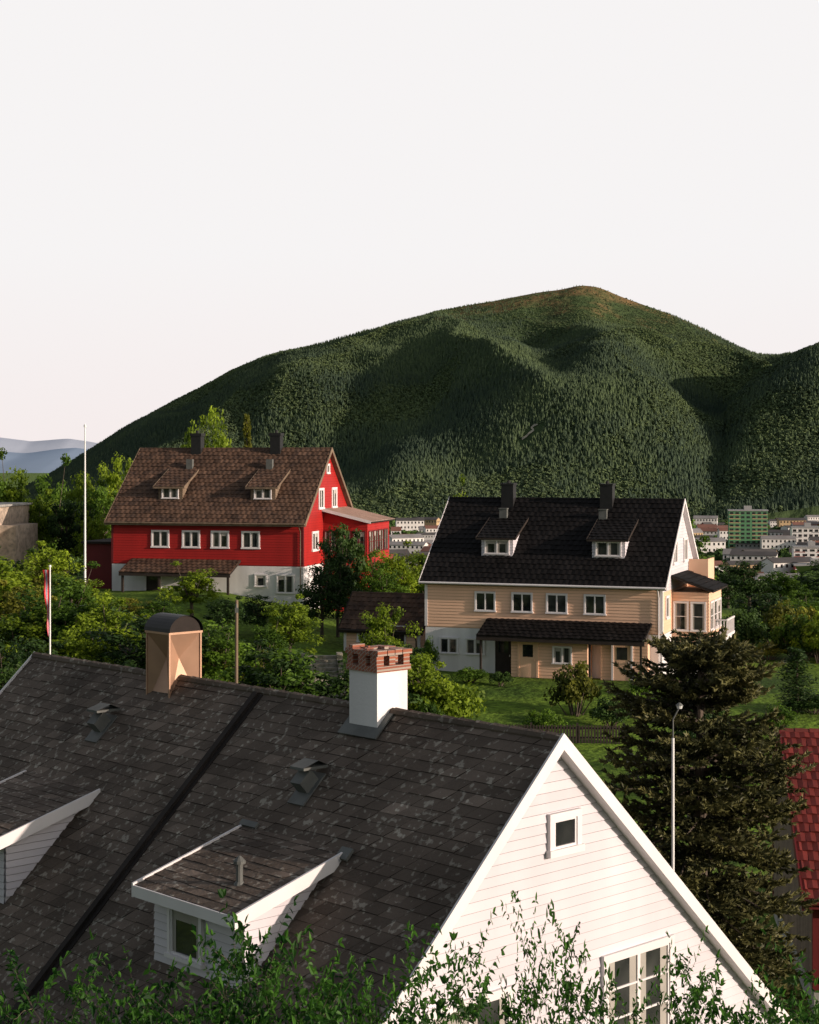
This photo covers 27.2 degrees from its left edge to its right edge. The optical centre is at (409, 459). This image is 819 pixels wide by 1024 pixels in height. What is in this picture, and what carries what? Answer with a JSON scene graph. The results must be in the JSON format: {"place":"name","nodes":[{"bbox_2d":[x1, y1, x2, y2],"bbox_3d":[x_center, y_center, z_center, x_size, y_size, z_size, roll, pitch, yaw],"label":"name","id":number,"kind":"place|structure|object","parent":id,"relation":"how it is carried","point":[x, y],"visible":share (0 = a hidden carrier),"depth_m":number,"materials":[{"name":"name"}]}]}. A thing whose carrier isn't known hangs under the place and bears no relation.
{"place":"outdoors","nodes":[
{"label":"outdoors","id":0,"kind":"place"},
{"bbox_2d":[0,448,87,472],"bbox_3d":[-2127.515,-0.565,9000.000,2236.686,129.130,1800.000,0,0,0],"label":"distant hills","id":1,"kind":"structure","parent":0,"point":[47,461],"depth_m":8591.31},
{"bbox_2d":[0,438,97,452],"bbox_3d":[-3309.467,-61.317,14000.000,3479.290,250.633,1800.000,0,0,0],"label":"hills","id":2,"kind":"structure","parent":0,"point":[15,445],"depth_m":13846.07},
{"bbox_2d":[0,473,818,1022],"bbox_3d":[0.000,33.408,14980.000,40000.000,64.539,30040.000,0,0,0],"label":"ground","id":3,"kind":"structure","parent":0,"point":[518,699],"depth_m":81.01,"materials":[{"name":"green plant"}]},
{"bbox_2d":[0,635,29,686],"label":"deciduous tree","id":4,"kind":"object","parent":3,"relation":"on","point":[14,658],"visible":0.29,"depth_m":71.91,"materials":[{"name":"green plant"}]},
{"bbox_2d":[0,502,37,563],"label":"stone house","id":5,"kind":"structure","parent":3,"relation":"on","point":[18,535],"depth_m":120.13,"materials":[{"name":"grey concrete"}]},
{"bbox_2d":[0,447,40,522],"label":"deciduous tree","id":6,"kind":"object","parent":3,"relation":"on","point":[13,494],"visible":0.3,"depth_m":141.24,"materials":[{"name":"green plant"}]},
{"bbox_2d":[0,556,43,610],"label":"deciduous tree","id":7,"kind":"object","parent":3,"relation":"on","point":[20,577],"visible":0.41,"depth_m":90.47,"materials":[{"name":"green plant"}]},
{"bbox_2d":[0,579,56,623],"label":"deciduous tree","id":8,"kind":"object","parent":3,"relation":"on","point":[10,606],"visible":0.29,"depth_m":86.42,"materials":[{"name":"green plant"}]},
{"bbox_2d":[0,596,57,655],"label":"deciduous tree","id":9,"kind":"object","parent":3,"relation":"on","point":[26,628],"visible":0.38,"depth_m":80.77,"materials":[{"name":"green plant"}]},
{"bbox_2d":[1,638,71,670],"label":"deciduous tree","id":10,"kind":"object","parent":3,"relation":"on","point":[36,645],"visible":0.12,"depth_m":75.73,"materials":[{"name":"green plant"}]},
{"bbox_2d":[23,488,67,559],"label":"deciduous tree","id":11,"kind":"object","parent":3,"relation":"on","point":[36,511],"visible":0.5,"depth_m":125.42,"materials":[{"name":"green plant"}]},
{"bbox_2d":[0,584,92,652],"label":"deciduous tree","id":12,"kind":"object","parent":3,"relation":"on","point":[39,606],"visible":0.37,"depth_m":81.71,"materials":[{"name":"green plant"}]},
{"bbox_2d":[2,605,90,644],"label":"deciduous tree","id":13,"kind":"object","parent":3,"relation":"on","point":[66,614],"visible":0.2,"depth_m":81.42,"materials":[{"name":"green plant"}]},
{"bbox_2d":[43,565,50,653],"bbox_3d":[-12.868,8.473,60.000,0.310,9.488,0.196,0,0,0],"label":"pennant pole","id":14,"kind":"object","parent":3,"relation":"on","point":[47,585],"visible":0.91,"depth_m":59.98,"materials":[{"name":"metal"}]},
{"bbox_2d":[29,453,77,563],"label":"deciduous tree","id":15,"kind":"object","parent":3,"relation":"on","point":[43,485],"visible":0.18,"depth_m":149.55,"materials":[{"name":"green plant"}]},
{"bbox_2d":[18,540,92,586],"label":"deciduous tree","id":16,"kind":"object","parent":3,"relation":"on","point":[51,558],"visible":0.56,"depth_m":99.58,"materials":[{"name":"green plant"}]},
{"bbox_2d":[0,953,116,1023],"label":"leafy sapling","id":17,"kind":"object","parent":3,"relation":"on","point":[67,994],"visible":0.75,"depth_m":12.79,"materials":[{"name":"green plant"}]},
{"bbox_2d":[38,625,98,660],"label":"deciduous tree","id":18,"kind":"object","parent":3,"relation":"on","point":[72,633],"visible":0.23,"depth_m":77.00,"materials":[{"name":"green plant"}]},
{"bbox_2d":[46,498,95,573],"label":"deciduous tree","id":19,"kind":"object","parent":3,"relation":"on","point":[66,541],"visible":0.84,"depth_m":123.53,"materials":[{"name":"green plant"}]},
{"bbox_2d":[41,561,119,611],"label":"deciduous tree","id":20,"kind":"object","parent":3,"relation":"on","point":[77,595],"visible":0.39,"depth_m":91.18,"materials":[{"name":"green plant"}]},
{"bbox_2d":[61,471,107,575],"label":"deciduous tree","id":21,"kind":"object","parent":3,"relation":"on","point":[76,494],"visible":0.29,"depth_m":139.55,"materials":[{"name":"green plant"}]},
{"bbox_2d":[70,511,109,566],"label":"deciduous tree","id":22,"kind":"object","parent":3,"relation":"on","point":[90,529],"visible":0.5,"depth_m":121.71,"materials":[{"name":"green plant"}]},
{"bbox_2d":[78,485,117,538],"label":"deciduous tree","id":23,"kind":"object","parent":3,"relation":"on","point":[103,505],"visible":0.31,"depth_m":127.58,"materials":[{"name":"green plant"}]},
{"bbox_2d":[70,592,144,667],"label":"deciduous tree","id":24,"kind":"object","parent":3,"relation":"on","point":[84,621],"visible":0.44,"depth_m":79.73,"materials":[{"name":"green plant"}]},
{"bbox_2d":[97,452,132,499],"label":"deciduous tree","id":25,"kind":"object","parent":3,"relation":"on","point":[114,482],"visible":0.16,"depth_m":134.56,"materials":[{"name":"green plant"}]},
{"bbox_2d":[82,615,209,668],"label":"deciduous tree","id":26,"kind":"object","parent":3,"relation":"on","point":[124,653],"visible":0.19,"depth_m":75.95,"materials":[{"name":"green plant"}]},
{"bbox_2d":[0,888,313,1023],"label":"leafy sapling","id":27,"kind":"object","parent":3,"relation":"on","point":[20,987],"visible":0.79,"depth_m":11.87,"materials":[{"name":"green plant"}]},
{"bbox_2d":[131,600,182,615],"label":"deciduous tree","id":28,"kind":"object","parent":3,"relation":"on","point":[157,607],"visible":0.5,"depth_m":94.78,"materials":[{"name":"green plant"}]},
{"bbox_2d":[97,945,270,1023],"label":"leafy sapling","id":29,"kind":"object","parent":3,"relation":"on","point":[166,985],"visible":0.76,"depth_m":11.73,"materials":[{"name":"green plant"}]},
{"bbox_2d":[156,561,221,615],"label":"deciduous tree","id":30,"kind":"object","parent":3,"relation":"on","point":[189,583],"visible":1,"depth_m":98.64,"materials":[{"name":"green plant"}]},
{"bbox_2d":[106,923,296,1023],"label":"leafy sapling","id":31,"kind":"object","parent":3,"relation":"on","point":[249,940],"visible":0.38,"depth_m":13.08,"materials":[{"name":"green plant"}]},
{"bbox_2d":[197,405,231,447],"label":"deciduous tree","id":32,"kind":"object","parent":3,"relation":"on","point":[222,439],"visible":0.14,"depth_m":135.63,"materials":[{"name":"green plant"}]},
{"bbox_2d":[78,933,356,1023],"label":"leafy sapling","id":33,"kind":"object","parent":3,"relation":"on","point":[133,1014],"visible":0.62,"depth_m":11.65,"materials":[{"name":"green plant"}]},
{"bbox_2d":[203,596,256,634],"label":"deciduous tree","id":34,"kind":"object","parent":3,"relation":"on","point":[228,614],"visible":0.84,"depth_m":92.64,"materials":[{"name":"green plant"}]},
{"bbox_2d":[202,618,258,682],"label":"deciduous tree","id":35,"kind":"object","parent":3,"relation":"on","point":[215,659],"visible":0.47,"depth_m":77.14,"materials":[{"name":"green plant"}]},
{"bbox_2d":[81,430,394,611],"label":"red house","id":36,"kind":"structure","parent":3,"relation":"on","point":[242,521],"depth_m":112.84,"materials":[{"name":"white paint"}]},
{"bbox_2d":[127,952,376,1023],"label":"leafy sapling","id":37,"kind":"object","parent":3,"relation":"on","point":[321,1019],"visible":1,"depth_m":11.00,"materials":[{"name":"green plant"}]},
{"bbox_2d":[239,594,286,633],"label":"deciduous tree","id":38,"kind":"object","parent":3,"relation":"on","point":[253,608],"visible":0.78,"depth_m":95.60,"materials":[{"name":"green plant"}]},
{"bbox_2d":[249,616,289,654],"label":"deciduous tree","id":39,"kind":"object","parent":3,"relation":"on","point":[274,637],"visible":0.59,"depth_m":84.97,"materials":[{"name":"green plant"}]},
{"bbox_2d":[210,926,330,1023],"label":"leafy sapling","id":40,"kind":"object","parent":3,"relation":"on","point":[246,980],"visible":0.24,"depth_m":12.54,"materials":[{"name":"green plant"}]},
{"bbox_2d":[217,646,328,696],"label":"deciduous tree","id":41,"kind":"object","parent":3,"relation":"on","point":[290,677],"visible":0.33,"depth_m":69.61,"materials":[{"name":"green plant"}]},
{"bbox_2d":[238,650,335,698],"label":"deciduous tree","id":42,"kind":"object","parent":3,"relation":"on","point":[322,688],"visible":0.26,"depth_m":69.48,"materials":[{"name":"green plant"}]},
{"bbox_2d":[261,594,325,659],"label":"deciduous tree","id":43,"kind":"object","parent":3,"relation":"on","point":[298,620],"visible":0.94,"depth_m":87.47,"materials":[{"name":"green plant"}]},
{"bbox_2d":[295,562,352,640],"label":"deciduous tree","id":44,"kind":"object","parent":3,"relation":"on","point":[316,595],"visible":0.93,"depth_m":96.60,"materials":[{"name":"green plant"}]},
{"bbox_2d":[301,652,346,697],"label":"garden steps","id":45,"kind":"structure","parent":3,"relation":"on","point":[330,665],"depth_m":82.08,"materials":[{"name":"stone"}]},
{"bbox_2d":[166,976,489,1023],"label":"leafy sapling","id":46,"kind":"object","parent":3,"relation":"on","point":[444,980],"visible":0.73,"depth_m":11.43,"materials":[{"name":"green plant"}]},
{"bbox_2d":[313,535,363,636],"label":"deciduous tree","id":47,"kind":"object","parent":3,"relation":"on","point":[340,561],"visible":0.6,"depth_m":98.72,"materials":[{"name":"green plant"}]},
{"bbox_2d":[316,522,365,609],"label":"deciduous tree","id":48,"kind":"object","parent":3,"relation":"on","point":[353,547],"visible":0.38,"depth_m":100.90,"materials":[{"name":"green plant"}]},
{"bbox_2d":[248,945,437,1023],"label":"leafy sapling","id":49,"kind":"object","parent":3,"relation":"on","point":[285,1009],"visible":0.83,"depth_m":11.90,"materials":[{"name":"green plant"}]},
{"bbox_2d":[273,947,419,1023],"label":"leafy sapling","id":50,"kind":"object","parent":3,"relation":"on","point":[360,1013],"visible":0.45,"depth_m":12.62,"materials":[{"name":"green plant"}]},
{"bbox_2d":[274,921,451,1023],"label":"leafy sapling","id":51,"kind":"object","parent":3,"relation":"on","point":[402,986],"visible":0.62,"depth_m":12.48,"materials":[{"name":"green plant"}]},
{"bbox_2d":[316,658,422,705],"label":"deciduous tree","id":52,"kind":"object","parent":3,"relation":"on","point":[339,685],"visible":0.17,"depth_m":69.83,"materials":[{"name":"green plant"}]},
{"bbox_2d":[355,548,390,591],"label":"deciduous tree","id":53,"kind":"object","parent":3,"relation":"on","point":[370,575],"visible":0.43,"depth_m":107.50,"materials":[{"name":"green plant"}]},
{"bbox_2d":[228,931,524,1023],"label":"leafy sapling","id":54,"kind":"object","parent":3,"relation":"on","point":[272,1003],"visible":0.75,"depth_m":11.91,"materials":[{"name":"green plant"}]},
{"bbox_2d":[337,591,425,658],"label":"garden shed","id":55,"kind":"structure","parent":3,"relation":"on","point":[351,626],"depth_m":93.89,"materials":[{"name":"grey tile"}]},
{"bbox_2d":[362,569,410,592],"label":"deciduous tree","id":56,"kind":"object","parent":3,"relation":"on","point":[388,584],"visible":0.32,"depth_m":105.94,"materials":[{"name":"green plant"}]},
{"bbox_2d":[358,602,422,655],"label":"deciduous tree","id":57,"kind":"object","parent":3,"relation":"on","point":[383,628],"visible":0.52,"depth_m":79.66,"materials":[{"name":"green plant"}]},
{"bbox_2d":[0,613,791,1023],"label":"white house","id":58,"kind":"structure","parent":3,"relation":"on","point":[158,801],"depth_m":25.88,"materials":[{"name":"tile"}]},
{"bbox_2d":[425,985,513,1023],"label":"window","id":59,"kind":"structure","parent":58,"relation":"in","point":[495,999],"depth_m":23.51,"materials":[{"name":"white paint"}]},
{"bbox_2d":[545,807,584,858],"bbox_3d":[2.262,5.420,24.584,0.760,0.620,0.120,0,0,-44],"label":"window","id":60,"kind":"structure","parent":58,"relation":"in","point":[564,828],"depth_m":24.57,"materials":[{"name":"white paint"}]},
{"bbox_2d":[600,934,673,1023],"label":"window","id":61,"kind":"structure","parent":58,"relation":"in","point":[648,955],"depth_m":25.81,"materials":[{"name":"white paint"}]},
{"bbox_2d":[377,540,419,592],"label":"deciduous tree","id":62,"kind":"object","parent":3,"relation":"on","point":[411,583],"visible":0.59,"depth_m":113.56,"materials":[{"name":"green plant"}]},
{"bbox_2d":[38,520,818,608],"bbox_3d":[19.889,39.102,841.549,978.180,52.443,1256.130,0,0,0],"label":"valley wood","id":63,"kind":"object","parent":3,"relation":"on","point":[717,555],"visible":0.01,"depth_m":943.50,"materials":[{"name":"green plant"}]},
{"bbox_2d":[407,653,454,709],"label":"deciduous tree","id":64,"kind":"object","parent":3,"relation":"on","point":[424,672],"visible":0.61,"depth_m":73.43,"materials":[{"name":"green plant"}]},
{"bbox_2d":[410,675,486,717],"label":"garden bush","id":65,"kind":"object","parent":3,"relation":"on","point":[458,701],"visible":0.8,"depth_m":73.15,"materials":[{"name":"green plant"}]},
{"bbox_2d":[397,956,592,1023],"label":"leafy sapling","id":66,"kind":"object","parent":3,"relation":"on","point":[471,1007],"visible":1,"depth_m":11.14,"materials":[{"name":"green plant"}]},
{"bbox_2d":[443,907,573,1023],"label":"leafy sapling","id":67,"kind":"object","parent":3,"relation":"on","point":[536,1004],"visible":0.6,"depth_m":12.40,"materials":[{"name":"green plant"}]},
{"bbox_2d":[447,975,618,1023],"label":"leafy sapling","id":68,"kind":"object","parent":3,"relation":"on","point":[593,1014],"visible":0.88,"depth_m":11.40,"materials":[{"name":"green plant"}]},
{"bbox_2d":[480,890,590,1023],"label":"leafy sapling","id":69,"kind":"object","parent":3,"relation":"on","point":[566,947],"visible":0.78,"depth_m":13.11,"materials":[{"name":"green plant"}]},
{"bbox_2d":[520,708,567,731],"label":"garden bush","id":70,"kind":"object","parent":3,"relation":"on","point":[548,717],"visible":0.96,"depth_m":73.66,"materials":[{"name":"green plant"}]},
{"bbox_2d":[505,722,624,743],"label":"picket fence","id":71,"kind":"object","parent":3,"relation":"on","point":[577,728],"visible":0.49,"depth_m":72.22,"materials":[{"name":"brown wood"}]},
{"bbox_2d":[543,660,601,716],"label":"garden bush","id":72,"kind":"object","parent":3,"relation":"on","point":[581,686],"visible":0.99,"depth_m":77.11,"materials":[{"name":"green plant"}]},
{"bbox_2d":[418,480,734,680],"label":"beige house","id":73,"kind":"structure","parent":3,"relation":"on","point":[535,587],"depth_m":87.84,"materials":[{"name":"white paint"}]},
{"bbox_2d":[474,591,495,611],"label":"window","id":74,"kind":"structure","parent":73,"relation":"in","point":[484,601],"depth_m":88.10,"materials":[{"name":"white paint"}]},
{"bbox_2d":[493,641,510,673],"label":"door","id":75,"kind":"structure","parent":73,"relation":"in","point":[501,649],"depth_m":87.80,"materials":[{"name":"brown wood"}]},
{"bbox_2d":[511,592,532,612],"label":"window","id":76,"kind":"structure","parent":73,"relation":"in","point":[521,602],"depth_m":87.41,"materials":[{"name":"white paint"}]},
{"bbox_2d":[517,642,537,677],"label":"door","id":77,"kind":"structure","parent":73,"relation":"in","point":[527,652],"depth_m":86.31,"materials":[{"name":"beige wood"}]},
{"bbox_2d":[545,593,567,613],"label":"window","id":78,"kind":"structure","parent":73,"relation":"in","point":[556,603],"depth_m":86.80,"materials":[{"name":"white paint"}]},
{"bbox_2d":[583,594,605,615],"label":"window","id":79,"kind":"structure","parent":73,"relation":"in","point":[594,604],"depth_m":86.10,"materials":[{"name":"white paint"}]},
{"bbox_2d":[611,645,632,680],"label":"door","id":80,"kind":"structure","parent":73,"relation":"in","point":[621,654],"depth_m":85.06,"materials":[{"name":"white paint"}]},
{"bbox_2d":[673,601,688,631],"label":"window","id":81,"kind":"structure","parent":73,"relation":"in","point":[680,608],"depth_m":87.03,"materials":[{"name":"white paint"}]},
{"bbox_2d":[690,602,706,631],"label":"window","id":82,"kind":"structure","parent":73,"relation":"in","point":[697,610],"depth_m":86.73,"materials":[{"name":"white paint"}]},
{"bbox_2d":[550,955,665,1023],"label":"leafy sapling","id":83,"kind":"object","parent":3,"relation":"on","point":[634,1012],"visible":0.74,"depth_m":12.59,"materials":[{"name":"green plant"}]},
{"bbox_2d":[589,696,630,727],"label":"garden bush","id":84,"kind":"object","parent":3,"relation":"on","point":[600,712],"visible":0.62,"depth_m":74.44,"materials":[{"name":"green plant"}]},
{"bbox_2d":[546,931,721,1023],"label":"leafy sapling","id":85,"kind":"object","parent":3,"relation":"on","point":[610,975],"visible":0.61,"depth_m":12.62,"materials":[{"name":"green plant"}]},
{"bbox_2d":[598,625,818,1014],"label":"spruce tree","id":86,"kind":"object","parent":3,"relation":"on","point":[720,679],"visible":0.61,"depth_m":35.34,"materials":[{"name":"green plant"}]},
{"bbox_2d":[653,925,776,1023],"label":"leafy sapling","id":87,"kind":"object","parent":3,"relation":"on","point":[677,964],"visible":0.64,"depth_m":12.98,"materials":[{"name":"green plant"}]},
{"bbox_2d":[663,948,803,1023],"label":"leafy sapling","id":88,"kind":"object","parent":3,"relation":"on","point":[702,988],"visible":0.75,"depth_m":12.67,"materials":[{"name":"green plant"}]},
{"bbox_2d":[721,610,769,645],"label":"garden bush","id":89,"kind":"object","parent":3,"relation":"on","point":[752,630],"visible":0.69,"depth_m":95.77,"materials":[{"name":"green plant"}]},
{"bbox_2d":[673,967,818,1023],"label":"leafy sapling","id":90,"kind":"object","parent":3,"relation":"on","point":[713,1009],"visible":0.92,"depth_m":11.79,"materials":[{"name":"green plant"}]},
{"bbox_2d":[727,506,767,548],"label":"apartment block","id":91,"kind":"structure","parent":3,"relation":"on","point":[747,524],"depth_m":998.66,"materials":[{"name":"paint"}]},
{"bbox_2d":[718,559,782,610],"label":"deciduous tree","id":92,"kind":"object","parent":3,"relation":"on","point":[746,582],"visible":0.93,"depth_m":124.50,"materials":[{"name":"green plant"}]},
{"bbox_2d":[685,928,818,1023],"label":"leafy sapling","id":93,"kind":"object","parent":3,"relation":"on","point":[806,1018],"visible":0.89,"depth_m":11.79,"materials":[{"name":"green plant"}]},
{"bbox_2d":[729,593,789,623],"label":"deciduous tree","id":94,"kind":"object","parent":3,"relation":"on","point":[771,599],"visible":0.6,"depth_m":111.63,"materials":[{"name":"green plant"}]},
{"bbox_2d":[760,535,795,550],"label":"town house","id":95,"kind":"structure","parent":3,"relation":"on","point":[778,542],"depth_m":985.48,"materials":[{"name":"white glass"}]},
{"bbox_2d":[761,601,799,631],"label":"garden bush","id":96,"kind":"object","parent":3,"relation":"on","point":[776,615],"visible":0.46,"depth_m":99.59,"materials":[{"name":"green plant"}]},
{"bbox_2d":[760,557,810,572],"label":"town house","id":97,"kind":"structure","parent":3,"relation":"on","point":[782,564],"depth_m":769.70,"materials":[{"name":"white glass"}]},
{"bbox_2d":[757,570,817,605],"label":"deciduous tree","id":98,"kind":"object","parent":3,"relation":"on","point":[787,589],"visible":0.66,"depth_m":131.32,"materials":[{"name":"green plant"}]},
{"bbox_2d":[762,728,818,1013],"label":"red roofed house","id":99,"kind":"structure","parent":3,"relation":"on","point":[803,846],"depth_m":40.72,"materials":[{"name":"tile"}]},
{"bbox_2d":[770,614,812,653],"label":"garden bush","id":100,"kind":"object","parent":3,"relation":"on","point":[781,633],"visible":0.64,"depth_m":93.53,"materials":[{"name":"green plant"}]},
{"bbox_2d":[773,646,818,712],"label":"cypress tree","id":101,"kind":"object","parent":3,"relation":"on","point":[797,656],"visible":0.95,"depth_m":77.77,"materials":[{"name":"green plant"}]},
{"bbox_2d":[789,619,818,662],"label":"garden bush","id":102,"kind":"object","parent":3,"relation":"on","point":[813,644],"visible":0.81,"depth_m":92.27,"materials":[{"name":"green plant"}]},
{"bbox_2d":[796,560,818,602],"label":"deciduous tree","id":103,"kind":"object","parent":3,"relation":"on","point":[808,579],"visible":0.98,"depth_m":128.16,"materials":[{"name":"green plant"}]},
{"bbox_2d":[0,0,818,442],"label":"sky","id":104,"kind":"structure","parent":0,"point":[192,192],"materials":[{"name":"white"}]},
{"bbox_2d":[145,286,818,522],"bbox_3d":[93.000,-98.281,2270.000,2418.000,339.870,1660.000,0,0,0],"label":"mountain","id":105,"kind":"structure","parent":0,"point":[797,513],"depth_m":2254.31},
{"bbox_2d":[16,285,818,520],"bbox_3d":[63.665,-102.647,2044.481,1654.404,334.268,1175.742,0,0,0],"label":"mountain forest","id":106,"kind":"object","parent":105,"relation":"on","point":[387,472],"visible":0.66,"depth_m":1823.22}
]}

